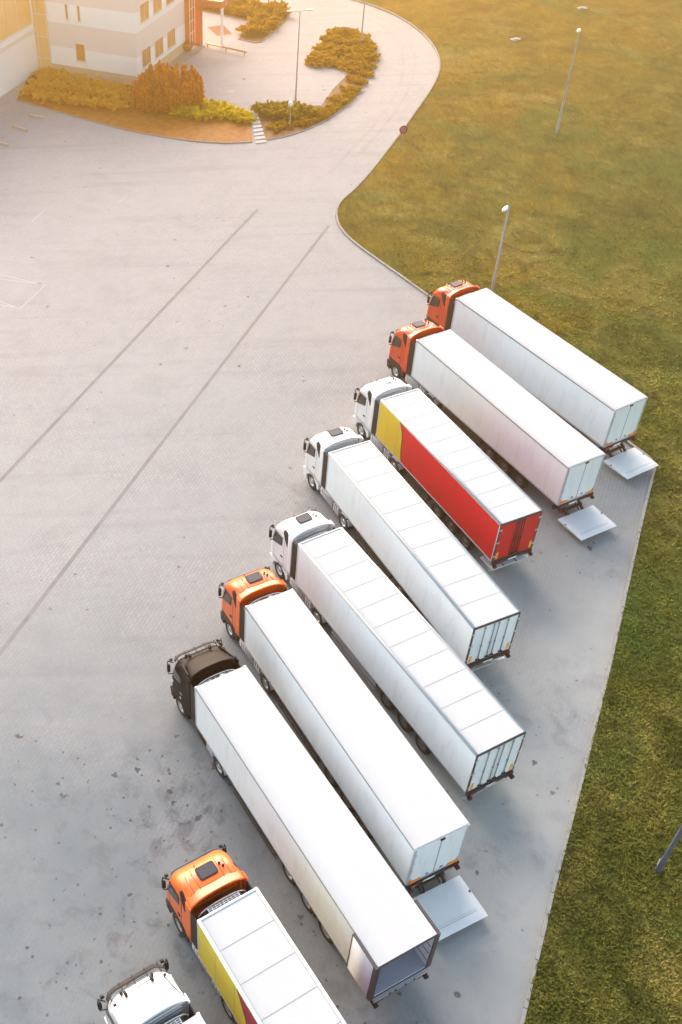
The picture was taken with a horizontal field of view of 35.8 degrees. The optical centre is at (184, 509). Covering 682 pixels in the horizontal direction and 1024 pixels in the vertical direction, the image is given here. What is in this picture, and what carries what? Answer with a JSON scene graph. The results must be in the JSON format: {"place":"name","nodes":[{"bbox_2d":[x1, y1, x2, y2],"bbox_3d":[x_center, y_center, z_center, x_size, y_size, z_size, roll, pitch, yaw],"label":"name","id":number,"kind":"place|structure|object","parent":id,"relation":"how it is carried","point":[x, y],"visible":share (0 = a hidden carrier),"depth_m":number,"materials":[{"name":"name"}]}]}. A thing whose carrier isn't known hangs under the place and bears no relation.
{"place":"outdoors","nodes":[
{"label":"outdoors","id":0,"kind":"place"},
{"bbox_2d":[0,0,652,1023],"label":"yard pavement","id":1,"kind":"structure","parent":0,"point":[118,798],"depth_m":58.61,"materials":[{"name":"grey concrete"}]},
{"bbox_2d":[0,0,38,96],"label":"warehouse wing","id":2,"kind":"structure","parent":1,"relation":"on","point":[18,58],"depth_m":104.96,"materials":[{"name":"white paint"}]},
{"bbox_2d":[0,0,31,42],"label":"window","id":3,"kind":"structure","parent":2,"relation":"in","point":[15,15],"depth_m":103.18,"materials":[{"name":"glass"}]},
{"bbox_2d":[0,209,257,482],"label":"drainage strip","id":4,"kind":"object","parent":1,"relation":"on","point":[16,463],"visible":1,"depth_m":70.80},
{"bbox_2d":[31,0,232,85],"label":"office building","id":5,"kind":"structure","parent":1,"relation":"on","point":[122,41],"depth_m":105.78,"materials":[{"name":"white paint"}]},
{"bbox_2d":[75,43,86,62],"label":"window","id":6,"kind":"structure","parent":5,"relation":"in","point":[80,48],"depth_m":106.41,"materials":[{"name":"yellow glass"}]},
{"bbox_2d":[139,0,149,24],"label":"window","id":7,"kind":"structure","parent":5,"relation":"in","point":[144,7],"depth_m":102.70,"materials":[{"name":"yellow glass"}]},
{"bbox_2d":[142,45,151,69],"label":"window","id":8,"kind":"structure","parent":5,"relation":"in","point":[146,53],"depth_m":105.65,"materials":[{"name":"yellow glass"}]},
{"bbox_2d":[153,0,162,15],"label":"window","id":9,"kind":"structure","parent":5,"relation":"in","point":[157,4],"depth_m":104.74,"materials":[{"name":"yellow glass"}]},
{"bbox_2d":[154,36,164,59],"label":"window","id":10,"kind":"structure","parent":5,"relation":"in","point":[158,44],"depth_m":107.53,"materials":[{"name":"yellow glass"}]},
{"bbox_2d":[167,27,176,50],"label":"window","id":11,"kind":"structure","parent":5,"relation":"in","point":[171,42],"depth_m":109.43,"materials":[{"name":"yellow glass"}]},
{"bbox_2d":[16,100,252,143],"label":"bed edging","id":12,"kind":"object","parent":1,"relation":"on","point":[136,131],"visible":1,"depth_m":97.68,"materials":[{"name":"concrete"}]},
{"bbox_2d":[17,71,252,141],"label":"planting bed","id":13,"kind":"object","parent":1,"relation":"on","point":[167,125],"visible":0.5,"depth_m":99.28,"materials":[{"name":"soil"}]},
{"bbox_2d":[17,82,45,95],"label":"juniper shrub","id":14,"kind":"object","parent":13,"relation":"on","point":[26,89],"visible":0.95,"depth_m":104.80,"materials":[{"name":"plant"}]},
{"bbox_2d":[32,67,54,76],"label":"juniper shrub","id":15,"kind":"object","parent":13,"relation":"on","point":[37,73],"visible":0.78,"depth_m":108.14,"materials":[{"name":"plant"}]},
{"bbox_2d":[32,88,61,104],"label":"juniper shrub","id":16,"kind":"object","parent":13,"relation":"on","point":[39,94],"visible":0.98,"depth_m":103.56,"materials":[{"name":"plant"}]},
{"bbox_2d":[43,66,68,74],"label":"juniper shrub","id":17,"kind":"object","parent":13,"relation":"on","point":[61,70],"visible":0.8,"depth_m":108.31,"materials":[{"name":"green plant"}]},
{"bbox_2d":[52,91,73,104],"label":"juniper shrub","id":18,"kind":"object","parent":13,"relation":"on","point":[58,98],"visible":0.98,"depth_m":102.96,"materials":[{"name":"plant"}]},
{"bbox_2d":[50,71,75,81],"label":"juniper shrub","id":19,"kind":"object","parent":13,"relation":"on","point":[66,76],"visible":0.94,"depth_m":106.92,"materials":[{"name":"plant"}]},
{"bbox_2d":[66,73,86,84],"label":"juniper shrub","id":20,"kind":"object","parent":13,"relation":"on","point":[80,78],"visible":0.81,"depth_m":106.39,"materials":[{"name":"green plant"}]},
{"bbox_2d":[66,93,89,106],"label":"juniper shrub","id":21,"kind":"object","parent":13,"relation":"on","point":[77,99],"visible":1,"depth_m":102.40,"materials":[{"name":"green plant"}]},
{"bbox_2d":[80,75,105,85],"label":"juniper shrub","id":22,"kind":"object","parent":13,"relation":"on","point":[88,81],"visible":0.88,"depth_m":105.99,"materials":[{"name":"green plant"}]},
{"bbox_2d":[86,96,108,108],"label":"juniper shrub","id":23,"kind":"object","parent":13,"relation":"on","point":[94,101],"visible":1,"depth_m":101.83,"materials":[{"name":"green plant"}]},
{"bbox_2d":[92,80,112,89],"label":"juniper shrub","id":24,"kind":"object","parent":13,"relation":"on","point":[101,84],"visible":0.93,"depth_m":105.09,"materials":[{"name":"green plant"}]},
{"bbox_2d":[104,97,128,111],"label":"juniper shrub","id":25,"kind":"object","parent":13,"relation":"on","point":[112,104],"visible":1,"depth_m":101.56,"materials":[{"name":"green plant"}]},
{"bbox_2d":[105,82,130,90],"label":"juniper shrub","id":26,"kind":"object","parent":13,"relation":"on","point":[118,86],"visible":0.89,"depth_m":104.94,"materials":[{"name":"green plant"}]},
{"bbox_2d":[130,60,204,113],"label":"evergreen shrub","id":27,"kind":"object","parent":13,"relation":"on","point":[163,87],"visible":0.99,"depth_m":100.02,"materials":[{"name":"orange plant"}]},
{"bbox_2d":[168,103,190,116],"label":"juniper shrub","id":28,"kind":"object","parent":13,"relation":"on","point":[177,112],"visible":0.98,"depth_m":99.88,"materials":[{"name":"green plant"}]},
{"bbox_2d":[179,104,202,118],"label":"juniper shrub","id":29,"kind":"object","parent":13,"relation":"on","point":[191,108],"visible":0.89,"depth_m":99.97,"materials":[{"name":"green plant"}]},
{"bbox_2d":[189,106,211,120],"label":"juniper shrub","id":30,"kind":"object","parent":13,"relation":"on","point":[199,115],"visible":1,"depth_m":99.27,"materials":[{"name":"green plant"}]},
{"bbox_2d":[199,97,217,108],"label":"juniper shrub","id":31,"kind":"object","parent":13,"relation":"on","point":[206,104],"visible":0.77,"depth_m":100.63,"materials":[{"name":"green plant"}]},
{"bbox_2d":[204,103,223,118],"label":"juniper shrub","id":32,"kind":"object","parent":13,"relation":"on","point":[213,112],"visible":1,"depth_m":99.36,"materials":[{"name":"green plant"}]},
{"bbox_2d":[217,106,231,119],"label":"juniper shrub","id":33,"kind":"object","parent":13,"relation":"on","point":[222,116],"visible":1,"depth_m":99.25,"materials":[{"name":"green plant"}]},
{"bbox_2d":[216,99,235,110],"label":"juniper shrub","id":34,"kind":"object","parent":13,"relation":"on","point":[224,103],"visible":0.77,"depth_m":100.75,"materials":[{"name":"green plant"}]},
{"bbox_2d":[224,106,251,120],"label":"juniper shrub","id":35,"kind":"object","parent":13,"relation":"on","point":[233,113],"visible":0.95,"depth_m":99.09,"materials":[{"name":"green plant"}]},
{"bbox_2d":[230,111,257,122],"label":"juniper shrub","id":36,"kind":"object","parent":13,"relation":"on","point":[248,117],"visible":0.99,"depth_m":98.69,"materials":[{"name":"green plant"}]},
{"bbox_2d":[97,958,205,1023],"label":"lorry","id":37,"kind":"object","parent":1,"relation":"on","point":[156,997],"visible":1,"depth_m":35.94,"materials":[{"name":"metal"}]},
{"bbox_2d":[0,225,329,655],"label":"drainage strip","id":38,"kind":"object","parent":1,"relation":"on","point":[58,577],"visible":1,"depth_m":62.39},
{"bbox_2d":[208,25,231,35],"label":"entrance mat","id":39,"kind":"object","parent":1,"relation":"on","point":[216,30],"visible":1,"depth_m":117.97,"materials":[{"name":"orange"}]},
{"bbox_2d":[202,0,287,42],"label":"planting bed","id":40,"kind":"object","parent":1,"relation":"on","point":[256,37],"visible":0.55,"depth_m":118.80,"materials":[{"name":"soil"}]},
{"bbox_2d":[229,2,251,15],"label":"juniper shrub","id":41,"kind":"object","parent":40,"relation":"on","point":[236,10],"visible":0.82,"depth_m":121.33,"materials":[{"name":"brown plant"}]},
{"bbox_2d":[235,24,258,34],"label":"juniper shrub","id":42,"kind":"object","parent":40,"relation":"on","point":[246,29],"visible":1,"depth_m":116.28,"materials":[{"name":"green plant"}]},
{"bbox_2d":[238,5,262,16],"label":"juniper shrub","id":43,"kind":"object","parent":40,"relation":"on","point":[248,12],"visible":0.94,"depth_m":120.63,"materials":[{"name":"green plant"}]},
{"bbox_2d":[246,0,264,7],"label":"juniper shrub","id":44,"kind":"object","parent":40,"relation":"on","point":[253,3],"visible":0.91,"depth_m":122.70,"materials":[{"name":"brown plant"}]},
{"bbox_2d":[245,16,266,25],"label":"juniper shrub","id":45,"kind":"object","parent":40,"relation":"on","point":[251,21],"visible":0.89,"depth_m":118.19,"materials":[{"name":"brown plant"}]},
{"bbox_2d":[252,23,272,32],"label":"juniper shrub","id":46,"kind":"object","parent":40,"relation":"on","point":[260,28],"visible":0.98,"depth_m":116.38,"materials":[{"name":"brown plant"}]},
{"bbox_2d":[257,17,281,28],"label":"juniper shrub","id":47,"kind":"object","parent":40,"relation":"on","point":[272,23],"visible":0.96,"depth_m":117.49,"materials":[{"name":"green plant"}]},
{"bbox_2d":[261,2,277,11],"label":"juniper shrub","id":48,"kind":"object","parent":40,"relation":"on","point":[268,6],"visible":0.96,"depth_m":121.60,"materials":[{"name":"green plant"}]},
{"bbox_2d":[263,12,281,21],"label":"juniper shrub","id":49,"kind":"object","parent":40,"relation":"on","point":[276,17],"visible":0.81,"depth_m":118.89,"materials":[{"name":"green plant"}]},
{"bbox_2d":[270,0,288,8],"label":"juniper shrub","id":50,"kind":"object","parent":40,"relation":"on","point":[277,5],"visible":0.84,"depth_m":122.02,"materials":[{"name":"green plant"}]},
{"bbox_2d":[272,5,292,15],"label":"juniper shrub","id":51,"kind":"object","parent":40,"relation":"on","point":[281,11],"visible":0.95,"depth_m":120.29,"materials":[{"name":"green plant"}]},
{"bbox_2d":[202,2,287,42],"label":"bed edging","id":52,"kind":"object","parent":1,"relation":"on","point":[247,20],"visible":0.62,"depth_m":119.47,"materials":[{"name":"concrete"}]},
{"bbox_2d":[161,844,346,1023],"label":"lorry","id":53,"kind":"object","parent":1,"relation":"on","point":[255,965],"visible":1,"depth_m":37.05,"materials":[{"name":"metal"}]},
{"bbox_2d":[251,113,266,143],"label":"garden steps","id":54,"kind":"structure","parent":1,"relation":"on","point":[257,129],"depth_m":97.25,"materials":[{"name":"concrete"}]},
{"bbox_2d":[167,638,440,1008],"bbox_3d":[4.215,12.159,43.250,2.896,4.020,16.800,-20,46,-19],"label":"lorry","id":55,"kind":"object","parent":1,"relation":"on","point":[379,929],"visible":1,"depth_m":40.66,"materials":[{"name":"metal"}]},
{"bbox_2d":[346,933,378,1000],"bbox_3d":[6.424,16.588,37.468,0.122,2.685,1.445,-20,46,-19],"label":"rear door","id":56,"kind":"structure","parent":55,"relation":"in","point":[363,969],"depth_m":37.29,"materials":[{"name":"silver metal"}]},
{"bbox_2d":[414,899,440,966],"bbox_3d":[8.813,15.709,38.336,0.122,2.685,1.445,-20,46,-19],"label":"rear door","id":57,"kind":"structure","parent":55,"relation":"in","point":[418,904],"depth_m":37.50,"materials":[{"name":"grey metal"}]},
{"bbox_2d":[258,26,373,139],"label":"planting bed","id":58,"kind":"object","parent":1,"relation":"on","point":[269,133],"visible":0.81,"depth_m":99.27,"materials":[{"name":"soil"}]},
{"bbox_2d":[250,101,271,113],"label":"juniper shrub","id":59,"kind":"object","parent":58,"relation":"on","point":[256,107],"visible":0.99,"depth_m":99.90,"materials":[{"name":"green plant"}]},
{"bbox_2d":[262,104,285,118],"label":"juniper shrub","id":60,"kind":"object","parent":58,"relation":"on","point":[273,112],"visible":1,"depth_m":99.08,"materials":[{"name":"green plant"}]},
{"bbox_2d":[264,121,287,131],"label":"plant","id":61,"kind":"object","parent":58,"relation":"on","point":[275,127],"visible":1,"depth_m":97.50,"materials":[{"name":"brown plant"}]},
{"bbox_2d":[278,119,296,127],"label":"plant","id":62,"kind":"object","parent":58,"relation":"on","point":[281,121],"visible":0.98,"depth_m":97.94,"materials":[{"name":"brown plant"}]},
{"bbox_2d":[281,106,302,120],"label":"juniper shrub","id":63,"kind":"object","parent":58,"relation":"on","point":[295,113],"visible":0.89,"depth_m":98.79,"materials":[{"name":"green plant"}]},
{"bbox_2d":[287,9,313,102],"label":"street lamp","id":64,"kind":"object","parent":58,"relation":"on","point":[295,99],"visible":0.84,"depth_m":98.15,"materials":[{"name":"metal"}]},
{"bbox_2d":[293,117,312,127],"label":"plant","id":65,"kind":"object","parent":58,"relation":"on","point":[301,122],"visible":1,"depth_m":98.06,"materials":[{"name":"brown plant"}]},
{"bbox_2d":[302,105,321,116],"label":"juniper shrub","id":66,"kind":"object","parent":58,"relation":"on","point":[311,111],"visible":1,"depth_m":99.26,"materials":[{"name":"green plant"}]},
{"bbox_2d":[311,43,329,50],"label":"juniper shrub","id":67,"kind":"object","parent":58,"relation":"on","point":[322,46],"visible":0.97,"depth_m":112.20,"materials":[{"name":"green plant"}]},
{"bbox_2d":[312,55,331,64],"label":"juniper shrub","id":68,"kind":"object","parent":58,"relation":"on","point":[321,57],"visible":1,"depth_m":109.35,"materials":[{"name":"green plant"}]},
{"bbox_2d":[319,34,336,41],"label":"juniper shrub","id":69,"kind":"object","parent":58,"relation":"on","point":[324,38],"visible":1,"depth_m":114.03,"materials":[{"name":"green plant"}]},
{"bbox_2d":[320,49,341,56],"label":"juniper shrub","id":70,"kind":"object","parent":58,"relation":"on","point":[332,53],"visible":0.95,"depth_m":110.75,"materials":[{"name":"green plant"}]},
{"bbox_2d":[324,56,344,67],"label":"juniper shrub","id":71,"kind":"object","parent":58,"relation":"on","point":[338,61],"visible":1,"depth_m":108.99,"materials":[{"name":"green plant"}]},
{"bbox_2d":[324,101,344,110],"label":"plant","id":72,"kind":"object","parent":58,"relation":"on","point":[337,105],"visible":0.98,"depth_m":100.82,"materials":[{"name":"brown plant"}]},
{"bbox_2d":[330,35,345,44],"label":"juniper shrub","id":73,"kind":"object","parent":58,"relation":"on","point":[340,39],"visible":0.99,"depth_m":113.62,"materials":[{"name":"green plant"}]},
{"bbox_2d":[333,97,352,104],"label":"plant","id":74,"kind":"object","parent":58,"relation":"on","point":[344,100],"visible":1,"depth_m":101.54,"materials":[{"name":"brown plant"}]},
{"bbox_2d":[337,45,354,54],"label":"juniper shrub","id":75,"kind":"object","parent":58,"relation":"on","point":[348,50],"visible":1,"depth_m":111.24,"materials":[{"name":"green plant"}]},
{"bbox_2d":[338,36,356,44],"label":"juniper shrub","id":76,"kind":"object","parent":58,"relation":"on","point":[349,40],"visible":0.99,"depth_m":113.25,"materials":[{"name":"green plant"}]},
{"bbox_2d":[341,90,358,98],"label":"plant","id":77,"kind":"object","parent":58,"relation":"on","point":[351,94],"visible":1,"depth_m":102.67,"materials":[{"name":"brown plant"}]},
{"bbox_2d":[340,51,361,59],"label":"juniper shrub","id":78,"kind":"object","parent":58,"relation":"on","point":[350,56],"visible":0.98,"depth_m":109.92,"materials":[{"name":"green plant"}]},
{"bbox_2d":[345,56,368,68],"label":"juniper shrub","id":79,"kind":"object","parent":58,"relation":"on","point":[355,60],"visible":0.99,"depth_m":108.63,"materials":[{"name":"green plant"}]},
{"bbox_2d":[355,42,377,52],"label":"juniper shrub","id":80,"kind":"object","parent":58,"relation":"on","point":[371,47],"visible":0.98,"depth_m":111.73,"materials":[{"name":"green plant"}]},
{"bbox_2d":[357,69,375,76],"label":"plant","id":81,"kind":"object","parent":58,"relation":"on","point":[368,73],"visible":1,"depth_m":106.71,"materials":[{"name":"green plant"}]},
{"bbox_2d":[358,51,379,61],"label":"juniper shrub","id":82,"kind":"object","parent":58,"relation":"on","point":[375,58],"visible":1,"depth_m":109.82,"materials":[{"name":"brown plant"}]},
{"bbox_2d":[257,26,374,140],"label":"bed edging","id":83,"kind":"object","parent":1,"relation":"on","point":[319,105],"visible":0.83,"depth_m":100.64,"materials":[{"name":"concrete"}]},
{"bbox_2d":[218,566,487,940],"bbox_3d":[6.880,9.638,45.889,2.896,4.000,18.760,-19,46,-17],"label":"lorry","id":84,"kind":"object","parent":1,"relation":"on","point":[413,822],"visible":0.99,"depth_m":43.55,"materials":[{"name":"metal"}]},
{"bbox_2d":[407,839,441,883],"bbox_3d":[9.369,13.783,40.436,1.280,2.580,0.098,-19,46,-17],"label":"rear door","id":85,"kind":"structure","parent":84,"relation":"in","point":[425,859],"depth_m":40.45,"materials":[{"name":"white metal"}]},
{"bbox_2d":[433,826,468,870],"bbox_3d":[10.534,13.388,40.823,1.280,2.580,0.098,-19,46,-17],"label":"rear door","id":86,"kind":"structure","parent":84,"relation":"in","point":[450,848],"depth_m":40.82,"materials":[{"name":"white metal"}]},
{"bbox_2d":[269,509,525,800],"bbox_3d":[9.427,6.173,49.523,2.896,4.012,16.950,-20,46,-19],"label":"lorry","id":87,"kind":"object","parent":1,"relation":"on","point":[457,717],"visible":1,"depth_m":47.14,"materials":[{"name":"metal"}]},
{"bbox_2d":[468,746,500,790],"bbox_3d":[12.574,10.918,43.449,1.273,2.670,0.118,-20,46,-19],"label":"rear door","id":88,"kind":"structure","parent":87,"relation":"in","point":[485,764],"depth_m":43.46,"materials":[{"name":"white metal"}]},
{"bbox_2d":[491,735,524,779],"bbox_3d":[13.731,10.498,43.863,1.273,2.670,0.118,-20,46,-19],"label":"rear door","id":89,"kind":"structure","parent":87,"relation":"in","point":[508,752],"depth_m":43.85,"materials":[{"name":"white metal"}]},
{"bbox_2d":[303,426,520,670],"bbox_3d":[11.298,1.476,54.512,2.896,4.012,16.770,-17,45,-16],"label":"lorry","id":90,"kind":"object","parent":1,"relation":"on","point":[462,603],"visible":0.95,"depth_m":52.10,"materials":[{"name":"metal"}]},
{"bbox_2d":[466,622,496,663],"bbox_3d":[13.853,6.276,48.324,1.273,2.570,0.118,-17,45,-16],"label":"rear door","id":91,"kind":"structure","parent":90,"relation":"in","point":[481,643],"depth_m":48.34,"materials":[{"name":"white metal"}]},
{"bbox_2d":[488,614,519,656],"bbox_3d":[15.049,5.915,48.674,1.273,2.570,0.118,-17,45,-16],"label":"rear door","id":92,"kind":"structure","parent":90,"relation":"in","point":[504,629],"depth_m":48.67,"materials":[{"name":"white metal"}]},
{"bbox_2d":[353,376,542,571],"bbox_3d":[14.390,-2.497,58.683,2.896,4.012,14.550,-17,45,-16],"label":"lorry","id":93,"kind":"object","parent":1,"relation":"on","point":[480,498],"visible":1,"depth_m":56.50,"materials":[{"name":"metal"}]},
{"bbox_2d":[493,519,520,559],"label":"rear door","id":94,"kind":"structure","parent":93,"relation":"in","point":[508,535],"depth_m":53.29,"materials":[{"name":"red metal"}]},
{"bbox_2d":[513,513,541,553],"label":"rear door","id":95,"kind":"structure","parent":93,"relation":"in","point":[528,525],"depth_m":53.62,"materials":[{"name":"red metal"}]},
{"bbox_2d":[335,0,655,1023],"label":"kerb","id":96,"kind":"structure","parent":1,"relation":"on","point":[547,912],"depth_m":51.19,"materials":[{"name":"concrete"}]},
{"bbox_2d":[387,320,615,540],"bbox_3d":[18.555,-5.515,61.801,2.896,4.000,18.740,-19,46,-18],"label":"lorry","id":97,"kind":"object","parent":1,"relation":"on","point":[546,451],"visible":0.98,"depth_m":59.91,"materials":[{"name":"metal"}]},
{"bbox_2d":[559,463,585,503],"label":"rear door","id":98,"kind":"structure","parent":97,"relation":"in","point":[575,474],"depth_m":56.38,"materials":[{"name":"white metal"}]},
{"bbox_2d":[576,456,603,496],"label":"rear door","id":99,"kind":"structure","parent":97,"relation":"in","point":[591,471],"depth_m":56.76,"materials":[{"name":"white metal"}]},
{"bbox_2d":[425,280,658,478],"bbox_3d":[22.181,-8.897,65.320,2.896,4.000,18.890,-21,46,-20],"label":"lorry","id":100,"kind":"object","parent":1,"relation":"on","point":[589,397],"visible":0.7,"depth_m":63.14,"materials":[{"name":"metal"}]},
{"bbox_2d":[605,406,630,445],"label":"rear door","id":101,"kind":"structure","parent":100,"relation":"in","point":[620,417],"depth_m":59.93,"materials":[{"name":"white metal"}]},
{"bbox_2d":[620,399,645,438],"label":"rear door","id":102,"kind":"structure","parent":100,"relation":"in","point":[635,412],"depth_m":60.34,"materials":[{"name":"white metal"}]},
{"bbox_2d":[337,0,681,1023],"bbox_3d":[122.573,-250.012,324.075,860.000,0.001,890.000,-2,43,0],"label":"meadow","id":103,"kind":"structure","parent":0,"point":[479,136],"depth_m":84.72,"materials":[{"name":"green plant"}]},
{"bbox_2d":[490,205,509,291],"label":"street lamp","id":104,"kind":"object","parent":103,"relation":"on","point":[505,208],"visible":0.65,"depth_m":69.42,"materials":[{"name":"metal"}]},
{"bbox_2d":[555,28,580,133],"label":"street lamp","id":105,"kind":"object","parent":103,"relation":"on","point":[562,106],"visible":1,"depth_m":92.57,"materials":[{"name":"metal"}]},
{"bbox_2d":[655,825,681,872],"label":"street lamp","id":106,"kind":"object","parent":103,"relation":"on","point":[661,864],"visible":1,"depth_m":41.61,"materials":[{"name":"metal"}]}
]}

